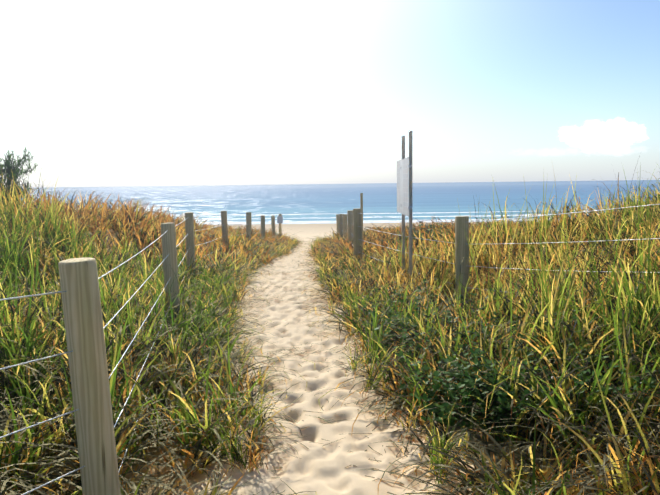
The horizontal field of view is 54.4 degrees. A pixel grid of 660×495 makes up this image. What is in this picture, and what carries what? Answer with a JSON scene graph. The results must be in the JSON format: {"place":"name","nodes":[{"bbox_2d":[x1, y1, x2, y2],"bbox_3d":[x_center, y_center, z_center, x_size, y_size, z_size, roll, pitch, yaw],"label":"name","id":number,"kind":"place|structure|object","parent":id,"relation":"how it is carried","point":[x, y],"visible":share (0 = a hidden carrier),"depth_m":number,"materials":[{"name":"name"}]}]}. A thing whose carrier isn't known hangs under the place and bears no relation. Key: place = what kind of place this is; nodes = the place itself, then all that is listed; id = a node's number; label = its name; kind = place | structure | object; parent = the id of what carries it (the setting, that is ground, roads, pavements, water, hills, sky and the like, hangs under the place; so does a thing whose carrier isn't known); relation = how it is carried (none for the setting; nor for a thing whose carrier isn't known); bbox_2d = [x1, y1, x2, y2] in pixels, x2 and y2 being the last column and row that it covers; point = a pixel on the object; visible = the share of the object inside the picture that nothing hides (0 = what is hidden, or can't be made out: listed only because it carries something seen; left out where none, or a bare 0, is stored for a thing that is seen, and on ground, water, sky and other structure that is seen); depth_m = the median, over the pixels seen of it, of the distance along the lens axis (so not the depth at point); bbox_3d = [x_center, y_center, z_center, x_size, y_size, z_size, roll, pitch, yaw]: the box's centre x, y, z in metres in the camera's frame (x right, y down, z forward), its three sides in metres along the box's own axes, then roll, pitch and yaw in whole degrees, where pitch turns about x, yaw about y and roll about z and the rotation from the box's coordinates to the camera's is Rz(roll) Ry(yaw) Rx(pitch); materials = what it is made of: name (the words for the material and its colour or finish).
{"place":"outdoors","nodes":[
{"label":"outdoors","id":0,"kind":"place"},
{"bbox_2d":[0,221,659,494],"bbox_3d":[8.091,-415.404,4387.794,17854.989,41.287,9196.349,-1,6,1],"label":"sand","id":1,"kind":"structure","parent":0,"point":[304,231],"depth_m":12.10,"materials":[{"name":"beige sand"}]},
{"bbox_2d":[0,147,39,216],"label":"coastal bush","id":2,"kind":"object","parent":1,"relation":"on","point":[9,165],"visible":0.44,"depth_m":10.75,"materials":[{"name":"green plant"}]},
{"bbox_2d":[0,211,282,494],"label":"fence","id":3,"kind":"object","parent":1,"relation":"on","point":[87,357],"visible":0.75,"depth_m":2.68,"materials":[{"name":"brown wood"}]},
{"bbox_2d":[0,155,659,494],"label":"dune grass plants","id":4,"kind":"object","parent":1,"relation":"on","point":[563,334],"visible":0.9,"depth_m":4.59,"materials":[{"name":"green plant"}]},
{"bbox_2d":[397,131,412,291],"bbox_3d":[1.072,-0.217,9.256,0.069,2.785,1.640,-1,6,0],"label":"beach sign","id":5,"kind":"object","parent":1,"relation":"on","point":[404,186],"visible":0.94,"depth_m":8.82,"materials":[{"name":"white metal"}]},
{"bbox_2d":[336,193,659,313],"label":"fence","id":6,"kind":"object","parent":1,"relation":"on","point":[355,221],"visible":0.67,"depth_m":7.41,"materials":[{"name":"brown wood"}]},
{"bbox_2d":[0,0,659,187],"label":"sky","id":7,"kind":"structure","parent":0,"point":[108,93],"materials":[{"name":"white"}]},
{"bbox_2d":[19,180,659,224],"bbox_3d":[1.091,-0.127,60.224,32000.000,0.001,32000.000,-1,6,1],"label":"sea","id":8,"kind":"structure","parent":0,"point":[308,203],"depth_m":248.01,"materials":[{"name":"liquid"}]},
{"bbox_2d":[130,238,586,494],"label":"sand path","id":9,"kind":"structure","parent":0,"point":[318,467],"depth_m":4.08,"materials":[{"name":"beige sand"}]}
]}

